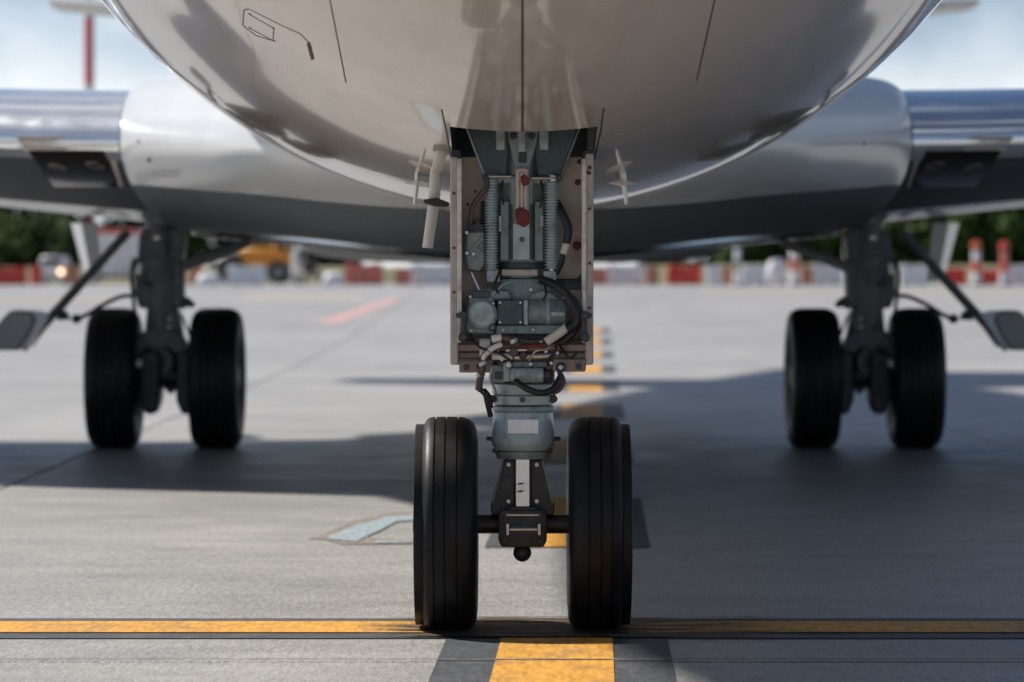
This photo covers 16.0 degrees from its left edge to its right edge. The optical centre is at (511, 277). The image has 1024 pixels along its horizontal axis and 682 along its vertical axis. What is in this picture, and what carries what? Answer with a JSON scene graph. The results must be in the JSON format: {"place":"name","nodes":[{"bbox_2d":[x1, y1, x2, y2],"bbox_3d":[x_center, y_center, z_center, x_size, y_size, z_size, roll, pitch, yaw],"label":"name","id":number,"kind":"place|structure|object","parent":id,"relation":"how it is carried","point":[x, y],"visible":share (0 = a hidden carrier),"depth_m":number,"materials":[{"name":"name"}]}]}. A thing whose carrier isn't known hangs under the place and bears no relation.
{"place":"outdoors","nodes":[
{"label":"outdoors","id":0,"kind":"place"},
{"bbox_2d":[1,264,1019,283],"bbox_3d":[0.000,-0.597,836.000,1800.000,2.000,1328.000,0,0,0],"label":"barriers","id":1,"kind":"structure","parent":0,"point":[388,275],"depth_m":177.71,"materials":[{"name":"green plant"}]},
{"bbox_2d":[0,207,38,266],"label":"leafy tree","id":2,"kind":"object","parent":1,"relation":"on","point":[4,216],"visible":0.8,"depth_m":194.03,"materials":[{"name":"green plant"}]},
{"bbox_2d":[0,208,43,240],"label":"leafy tree","id":3,"kind":"object","parent":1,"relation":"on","point":[27,210],"visible":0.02,"depth_m":205.83,"materials":[{"name":"green plant"}]},
{"bbox_2d":[0,209,47,266],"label":"leafy tree","id":4,"kind":"object","parent":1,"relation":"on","point":[28,232],"visible":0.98,"depth_m":193.40,"materials":[{"name":"green plant"}]},
{"bbox_2d":[0,207,70,244],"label":"leafy tree","id":5,"kind":"object","parent":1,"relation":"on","point":[24,211],"visible":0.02,"depth_m":202.30,"materials":[{"name":"green plant"}]},
{"bbox_2d":[16,212,56,266],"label":"leafy tree","id":6,"kind":"object","parent":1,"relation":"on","point":[38,224],"visible":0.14,"depth_m":198.20,"materials":[{"name":"green plant"}]},
{"bbox_2d":[30,211,79,265],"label":"leafy tree","id":7,"kind":"object","parent":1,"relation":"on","point":[52,219],"visible":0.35,"depth_m":197.85,"materials":[{"name":"green plant"}]},
{"bbox_2d":[44,215,90,265],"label":"leafy tree","id":8,"kind":"object","parent":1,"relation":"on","point":[63,232],"visible":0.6,"depth_m":193.47,"materials":[{"name":"green plant"}]},
{"bbox_2d":[46,214,102,266],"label":"leafy tree","id":9,"kind":"object","parent":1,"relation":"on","point":[98,223],"visible":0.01,"depth_m":214.56,"materials":[{"name":"green plant"}]},
{"bbox_2d":[84,14,93,222],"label":"striped mast","id":10,"kind":"object","parent":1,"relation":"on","point":[89,55],"visible":0.4,"depth_m":329.63,"materials":[{"name":"metal"}]},
{"bbox_2d":[71,214,140,260],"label":"leafy tree","id":11,"kind":"object","parent":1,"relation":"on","point":[101,226],"depth_m":212.89,"materials":[{"name":"green plant"}]},
{"bbox_2d":[70,217,145,264],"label":"leafy tree","id":12,"kind":"object","parent":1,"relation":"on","point":[113,223],"visible":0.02,"depth_m":205.13,"materials":[{"name":"green plant"}]},
{"bbox_2d":[123,220,207,256],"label":"leafy tree","id":13,"kind":"object","parent":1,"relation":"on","point":[141,223],"depth_m":203.50,"materials":[{"name":"green plant"}]},
{"bbox_2d":[178,228,211,259],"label":"leafy tree","id":14,"kind":"object","parent":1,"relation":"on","point":[197,248],"visible":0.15,"depth_m":194.54,"materials":[{"name":"green plant"}]},
{"bbox_2d":[187,236,267,266],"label":"leafy tree","id":15,"kind":"object","parent":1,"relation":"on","point":[216,242],"visible":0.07,"depth_m":203.52,"materials":[{"name":"green plant"}]},
{"bbox_2d":[218,238,291,251],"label":"leafy tree","id":16,"kind":"object","parent":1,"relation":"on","point":[270,245],"depth_m":207.44,"materials":[{"name":"green plant"}]},
{"bbox_2d":[253,245,305,265],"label":"leafy tree","id":17,"kind":"object","parent":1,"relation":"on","point":[298,254],"depth_m":215.35,"materials":[{"name":"green plant"}]},
{"bbox_2d":[290,245,345,265],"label":"leafy tree","id":18,"kind":"object","parent":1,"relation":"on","point":[323,261],"visible":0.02,"depth_m":206.63,"materials":[{"name":"green plant"}]},
{"bbox_2d":[296,246,362,265],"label":"leafy tree","id":19,"kind":"object","parent":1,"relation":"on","point":[341,262],"visible":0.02,"depth_m":216.15,"materials":[{"name":"green plant"}]},
{"bbox_2d":[637,259,690,265],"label":"leafy tree","id":20,"kind":"object","parent":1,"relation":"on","point":[673,262],"depth_m":212.38,"materials":[{"name":"green plant"}]},
{"bbox_2d":[646,257,712,264],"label":"leafy tree","id":21,"kind":"object","parent":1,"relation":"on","point":[703,261],"visible":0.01,"depth_m":204.40,"materials":[{"name":"green plant"}]},
{"bbox_2d":[698,246,739,264],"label":"leafy tree","id":22,"kind":"object","parent":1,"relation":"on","point":[712,257],"visible":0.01,"depth_m":204.54,"materials":[{"name":"green plant"}]},
{"bbox_2d":[715,241,783,264],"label":"leafy tree","id":23,"kind":"object","parent":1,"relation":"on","point":[766,251],"visible":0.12,"depth_m":193.58,"materials":[{"name":"green plant"}]},
{"bbox_2d":[730,245,785,263],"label":"leafy tree","id":24,"kind":"object","parent":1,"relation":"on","point":[758,256],"visible":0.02,"depth_m":196.18,"materials":[{"name":"green plant"}]},
{"bbox_2d":[766,242,819,263],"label":"leafy tree","id":25,"kind":"object","parent":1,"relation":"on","point":[781,250],"visible":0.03,"depth_m":194.51,"materials":[{"name":"green plant"}]},
{"bbox_2d":[779,231,841,263],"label":"leafy tree","id":26,"kind":"object","parent":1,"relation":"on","point":[803,259],"visible":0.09,"depth_m":191.59,"materials":[{"name":"green plant"}]},
{"bbox_2d":[800,230,847,258],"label":"leafy tree","id":27,"kind":"object","parent":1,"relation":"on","point":[838,238],"visible":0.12,"depth_m":191.66,"materials":[{"name":"green plant"}]},
{"bbox_2d":[886,224,919,261],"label":"leafy tree","id":28,"kind":"object","parent":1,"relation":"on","point":[895,239],"depth_m":204.56,"materials":[{"name":"green plant"}]},
{"bbox_2d":[881,217,941,264],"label":"leafy tree","id":29,"kind":"object","parent":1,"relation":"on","point":[903,254],"visible":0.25,"depth_m":197.07,"materials":[{"name":"green plant"}]},
{"bbox_2d":[906,212,994,264],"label":"leafy tree","id":30,"kind":"object","parent":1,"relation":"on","point":[922,236],"visible":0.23,"depth_m":193.15,"materials":[{"name":"green plant"}]},
{"bbox_2d":[948,209,1023,264],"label":"leafy tree","id":31,"kind":"object","parent":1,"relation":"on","point":[992,258],"visible":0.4,"depth_m":192.12,"materials":[{"name":"green plant"}]},
{"bbox_2d":[971,207,1023,264],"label":"leafy tree","id":32,"kind":"object","parent":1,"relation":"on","point":[990,236],"visible":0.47,"depth_m":191.66,"materials":[{"name":"green plant"}]},
{"bbox_2d":[984,211,1023,258],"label":"leafy tree","id":33,"kind":"object","parent":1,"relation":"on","point":[1022,256],"visible":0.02,"depth_m":197.73,"materials":[{"name":"green plant"}]},
{"bbox_2d":[0,284,1023,681],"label":"apron","id":34,"kind":"object","parent":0,"point":[748,508],"visible":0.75,"depth_m":23.25,"materials":[{"name":"concrete"}]},
{"bbox_2d":[0,266,26,284],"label":"barrier","id":35,"kind":"object","parent":34,"relation":"on","point":[14,276],"visible":1,"depth_m":151.84,"materials":[{"name":"red plastic"}]},
{"bbox_2d":[31,264,41,284],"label":"barrier","id":36,"kind":"object","parent":34,"relation":"on","point":[36,278],"visible":1,"depth_m":152.74,"materials":[{"name":"red plastic"}]},
{"bbox_2d":[0,300,106,301],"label":"faded orange line","id":37,"kind":"object","parent":34,"relation":"on","point":[51,300],"visible":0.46,"depth_m":113.62,"materials":[{"name":"paint"}]},
{"bbox_2d":[39,256,69,283],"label":"parked van","id":38,"kind":"object","parent":34,"relation":"on","point":[53,267],"visible":0.69,"depth_m":158.00,"materials":[{"name":"white paint"}]},
{"bbox_2d":[65,264,79,284],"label":"barrier","id":39,"kind":"object","parent":34,"relation":"on","point":[72,275],"visible":0.84,"depth_m":151.84,"materials":[{"name":"orange plastic"}]},
{"bbox_2d":[188,265,204,284],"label":"barrier","id":40,"kind":"object","parent":34,"relation":"on","point":[194,274],"visible":0.67,"depth_m":152.74,"materials":[{"name":"white plastic"}]},
{"bbox_2d":[197,272,220,284],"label":"barrier","id":41,"kind":"object","parent":34,"relation":"on","point":[208,278],"visible":1,"depth_m":151.76,"materials":[{"name":"white plastic"}]},
{"bbox_2d":[227,264,266,284],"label":"barrier","id":42,"kind":"object","parent":34,"relation":"on","point":[246,275],"visible":1,"depth_m":152.74,"materials":[{"name":"white plastic"}]},
{"bbox_2d":[215,244,291,283],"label":"wheel loader","id":43,"kind":"object","parent":34,"relation":"on","point":[276,259],"visible":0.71,"depth_m":162.97,"materials":[{"name":"yellow paint"}]},
{"bbox_2d":[274,244,285,249],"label":"cab window","id":44,"kind":"structure","parent":43,"relation":"in","point":[277,246],"depth_m":163.15,"materials":[{"name":"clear glass"}]},
{"bbox_2d":[289,250,300,283],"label":"marker post","id":45,"kind":"object","parent":34,"relation":"on","point":[295,272],"visible":1,"depth_m":156.88,"materials":[{"name":"white plastic"}]},
{"bbox_2d":[322,271,344,284],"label":"barrier","id":46,"kind":"object","parent":34,"relation":"on","point":[333,278],"visible":1,"depth_m":151.76,"materials":[{"name":"white plastic"}]},
{"bbox_2d":[315,298,403,322],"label":"pink line","id":47,"kind":"object","parent":34,"relation":"on","point":[349,315],"visible":1,"depth_m":98.27,"materials":[{"name":"paint"}]},
{"bbox_2d":[310,512,412,543],"bbox_3d":[-0.775,1.399,20.483,0.651,0.001,2.722,0,0,0],"label":"paint patch edge","id":48,"kind":"object","parent":34,"relation":"on","point":[366,539],"visible":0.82,"depth_m":19.77,"materials":[{"name":"paint"}]},
{"bbox_2d":[327,515,412,540],"bbox_3d":[-0.759,1.395,20.420,0.286,0.001,2.274,0,0,10],"label":"blue paint patch","id":49,"kind":"object","parent":48,"relation":"on","point":[357,532],"visible":0.86,"depth_m":20.26,"materials":[{"name":"blue paint"}]},
{"bbox_2d":[374,540,412,542],"bbox_3d":[-0.592,1.395,19.255,0.285,0.001,0.167,0,0,0],"label":"blue paint patch","id":50,"kind":"object","parent":48,"relation":"on","point":[392,541],"visible":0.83,"depth_m":19.19,"materials":[{"name":"blue paint"}]},
{"bbox_2d":[345,263,382,284],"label":"barrier","id":51,"kind":"object","parent":34,"relation":"on","point":[357,274],"visible":1,"depth_m":152.74,"materials":[{"name":"red plastic"}]},
{"bbox_2d":[395,268,410,284],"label":"barrier","id":52,"kind":"object","parent":34,"relation":"on","point":[402,276],"visible":1,"depth_m":151.84,"materials":[{"name":"red plastic"}]},
{"bbox_2d":[410,263,449,284],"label":"barrier","id":53,"kind":"object","parent":34,"relation":"on","point":[422,274],"visible":0.73,"depth_m":152.74,"materials":[{"name":"white plastic"}]},
{"bbox_2d":[0,0,1023,629],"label":"airplane","id":54,"kind":"object","parent":34,"relation":"on","point":[520,166],"visible":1,"depth_m":15.24,"materials":[{"name":"paint"}]},
{"bbox_2d":[0,618,1023,637],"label":"cross line border","id":55,"kind":"object","parent":34,"relation":"on","point":[360,635],"visible":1,"depth_m":14.32,"materials":[{"name":"black paint"}]},
{"bbox_2d":[0,621,1023,631],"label":"yellow cross line","id":56,"kind":"object","parent":55,"relation":"on","point":[378,626],"visible":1,"depth_m":14.57,"materials":[{"name":"paint"}]},
{"bbox_2d":[362,616,840,635],"bbox_3d":[0.324,1.391,14.545,2.095,0.001,0.844,0,0,0],"label":"rubber smear","id":57,"kind":"object","parent":55,"relation":"on","point":[560,626],"visible":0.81,"depth_m":14.40},
{"bbox_2d":[428,639,675,681],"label":"ground marking","id":58,"kind":"object","parent":34,"relation":"on","point":[473,660],"visible":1,"depth_m":13.28,"materials":[{"name":"black paint"}]},
{"bbox_2d":[490,638,614,681],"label":"line dash","id":59,"kind":"object","parent":58,"relation":"on","point":[554,659],"visible":1,"depth_m":13.27,"materials":[{"name":"yellow paint"}]},
{"bbox_2d":[485,498,649,546],"bbox_3d":[0.338,1.399,21.025,0.860,0.001,4.272,0,0,1],"label":"ground marking","id":60,"kind":"object","parent":34,"relation":"on","point":[640,536],"visible":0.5,"depth_m":20.00,"materials":[{"name":"black paint"}]},
{"bbox_2d":[544,497,565,546],"bbox_3d":[0.338,1.395,21.025,0.432,0.001,4.261,0,0,1],"label":"line dash","id":61,"kind":"object","parent":60,"relation":"on","point":[556,540],"depth_m":19.71,"materials":[{"name":"yellow paint"}]},
{"bbox_2d":[552,404,624,418],"bbox_3d":[0.744,1.399,38.225,0.860,0.001,4.272,0,0,1],"label":"ground marking","id":62,"kind":"object","parent":34,"relation":"on","point":[614,410],"visible":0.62,"depth_m":38.11,"materials":[{"name":"black paint"}]},
{"bbox_2d":[560,404,603,418],"bbox_3d":[0.744,1.395,38.225,0.432,0.001,4.261,0,0,1],"label":"line dash","id":63,"kind":"object","parent":62,"relation":"on","point":[573,411],"visible":0.88,"depth_m":38.00,"materials":[{"name":"yellow paint"}]},
{"bbox_2d":[562,365,615,372],"bbox_3d":[1.149,1.388,55.425,0.860,0.012,4.272,0,0,1],"label":"ground marking","id":64,"kind":"object","parent":34,"relation":"on","point":[608,368],"visible":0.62,"depth_m":55.24,"materials":[{"name":"black paint"}]},
{"bbox_2d":[572,365,601,372],"bbox_3d":[1.149,1.384,55.425,0.432,0.012,4.261,0,0,1],"label":"line dash","id":65,"kind":"object","parent":64,"relation":"on","point":[593,368],"visible":0.75,"depth_m":55.09,"materials":[{"name":"yellow paint"}]},
{"bbox_2d":[561,382,619,391],"bbox_3d":[0.947,1.399,46.825,0.860,0.001,4.272,0,0,1],"label":"ground marking","id":66,"kind":"object","parent":34,"relation":"on","point":[610,386],"visible":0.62,"depth_m":46.03,"materials":[{"name":"black paint"}]},
{"bbox_2d":[568,382,602,390],"bbox_3d":[0.947,1.395,46.825,0.432,0.001,4.261,0,0,1],"label":"line dash","id":67,"kind":"object","parent":66,"relation":"on","point":[585,386],"visible":1,"depth_m":46.74,"materials":[{"name":"yellow paint"}]},
{"bbox_2d":[593,267,606,284],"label":"barrier","id":68,"kind":"object","parent":34,"relation":"on","point":[599,276],"visible":0.73,"depth_m":151.84,"materials":[{"name":"red plastic"}]},
{"bbox_2d":[600,328,609,332],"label":"ground marking","id":69,"kind":"object","parent":34,"relation":"on","point":[604,330],"visible":0.38,"depth_m":81.38,"materials":[{"name":"black paint"}]},
{"bbox_2d":[593,328,600,332],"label":"line dash","id":70,"kind":"object","parent":69,"relation":"on","point":[596,330],"visible":0.38,"depth_m":81.23,"materials":[{"name":"yellow paint"}]},
{"bbox_2d":[601,339,611,344],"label":"ground marking","id":71,"kind":"object","parent":34,"relation":"on","point":[606,342],"visible":0.38,"depth_m":72.09,"materials":[{"name":"black paint"}]},
{"bbox_2d":[593,339,600,344],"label":"line dash","id":72,"kind":"object","parent":71,"relation":"on","point":[596,341],"visible":0.38,"depth_m":72.31,"materials":[{"name":"yellow paint"}]},
{"bbox_2d":[601,351,613,357],"bbox_3d":[1.352,1.347,64.025,0.860,0.030,4.272,0,0,1],"label":"ground marking","id":73,"kind":"object","parent":34,"relation":"on","point":[606,354],"visible":0.38,"depth_m":64.00,"materials":[{"name":"black paint"}]},
{"bbox_2d":[593,351,600,357],"bbox_3d":[1.352,1.343,64.025,0.432,0.030,4.261,0,0,1],"label":"line dash","id":74,"kind":"object","parent":73,"relation":"on","point":[596,354],"visible":0.38,"depth_m":63.86,"materials":[{"name":"yellow paint"}]},
{"bbox_2d":[605,263,645,284],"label":"barrier","id":75,"kind":"object","parent":34,"relation":"on","point":[626,274],"visible":1,"depth_m":152.74,"materials":[{"name":"white plastic"}]},
{"bbox_2d":[646,266,658,284],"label":"barrier","id":76,"kind":"object","parent":34,"relation":"on","point":[652,276],"visible":1,"depth_m":151.84,"materials":[{"name":"orange plastic"}]},
{"bbox_2d":[667,264,701,284],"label":"barrier","id":77,"kind":"object","parent":34,"relation":"on","point":[684,275],"visible":1,"depth_m":152.74,"materials":[{"name":"red plastic"}]},
{"bbox_2d":[706,264,720,284],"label":"barrier","id":78,"kind":"object","parent":34,"relation":"on","point":[713,275],"visible":1,"depth_m":151.84,"materials":[{"name":"white plastic"}]},
{"bbox_2d":[721,266,733,284],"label":"barrier","id":79,"kind":"object","parent":34,"relation":"on","point":[727,276],"visible":0.77,"depth_m":152.74,"materials":[{"name":"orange plastic"}]},
{"bbox_2d":[731,248,743,284],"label":"marker post","id":80,"kind":"object","parent":34,"relation":"on","point":[737,271],"visible":1,"depth_m":148.88,"materials":[{"name":"white plastic"}]},
{"bbox_2d":[741,264,766,284],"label":"barrier","id":81,"kind":"object","parent":34,"relation":"on","point":[753,275],"visible":0.98,"depth_m":151.84,"materials":[{"name":"white plastic"}]},
{"bbox_2d":[767,258,788,284],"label":"barrier","id":82,"kind":"object","parent":34,"relation":"on","point":[777,271],"visible":0.96,"depth_m":152.66,"materials":[{"name":"white plastic"}]},
{"bbox_2d":[785,251,803,284],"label":"marker post","id":83,"kind":"object","parent":34,"relation":"on","point":[794,274],"visible":0.86,"depth_m":148.82,"materials":[{"name":"white plastic"}]},
{"bbox_2d":[800,265,812,284],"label":"barrier","id":84,"kind":"object","parent":34,"relation":"on","point":[806,275],"visible":0.91,"depth_m":151.84,"materials":[{"name":"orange plastic"}]},
{"bbox_2d":[811,264,843,284],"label":"barrier","id":85,"kind":"object","parent":34,"relation":"on","point":[825,274],"visible":0.71,"depth_m":152.74,"materials":[{"name":"white plastic"}]},
{"bbox_2d":[700,293,1023,293],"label":"faded orange line","id":86,"kind":"object","parent":34,"relation":"on","point":[843,293],"visible":0.54,"depth_m":125.50,"materials":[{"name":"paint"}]},
{"bbox_2d":[900,264,928,284],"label":"barrier","id":87,"kind":"object","parent":34,"relation":"on","point":[913,275],"visible":0.85,"depth_m":151.84,"materials":[{"name":"white plastic"}]},
{"bbox_2d":[946,267,966,284],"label":"barrier","id":88,"kind":"object","parent":34,"relation":"on","point":[957,276],"visible":0.67,"depth_m":152.74,"materials":[{"name":"red plastic"}]},
{"bbox_2d":[968,241,983,284],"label":"marker post","id":89,"kind":"object","parent":34,"relation":"on","point":[976,267],"visible":1,"depth_m":148.85,"materials":[{"name":"white plastic"}]},
{"bbox_2d":[981,269,1007,284],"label":"barrier","id":90,"kind":"object","parent":34,"relation":"on","point":[990,277],"visible":0.49,"depth_m":151.84,"materials":[{"name":"red plastic"}]},
{"bbox_2d":[996,241,1011,284],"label":"marker post","id":91,"kind":"object","parent":34,"relation":"on","point":[1004,263],"visible":1,"depth_m":148.85,"materials":[{"name":"white plastic"}]},
{"bbox_2d":[1008,264,1023,284],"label":"barrier","id":92,"kind":"object","parent":34,"relation":"on","point":[1016,275],"visible":0.62,"depth_m":152.74,"materials":[{"name":"white plastic"}]},
{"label":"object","id":93,"kind":"object","parent":34,"relation":"on","visible":0},
{"bbox_2d":[548,438,566,462],"bbox_3d":[0.541,1.395,29.625,0.432,0.001,4.261,0,0,1],"label":"line dash","id":94,"kind":"object","parent":93,"relation":"on","point":[558,454],"visible":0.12,"depth_m":29.08,"materials":[{"name":"yellow paint"}]},
{"bbox_2d":[0,0,1023,266],"label":"sky","id":95,"kind":"structure","parent":0,"point":[42,45],"materials":[{"name":"white"}]},
{"bbox_3d":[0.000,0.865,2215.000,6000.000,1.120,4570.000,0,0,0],"label":"ground","id":96,"kind":"structure","parent":0,"visible":0},
{"bbox_2d":[82,229,143,283],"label":"box trailer","id":97,"kind":"object","parent":96,"relation":"on","point":[118,264],"visible":0.28,"depth_m":166.00,"materials":[{"name":"white paint"}]},
{"bbox_2d":[300,260,331,283],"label":"equipment trolley","id":98,"kind":"object","parent":96,"relation":"on","point":[309,265],"visible":0.84,"depth_m":168.10,"materials":[{"name":"grey metal"}]}
]}

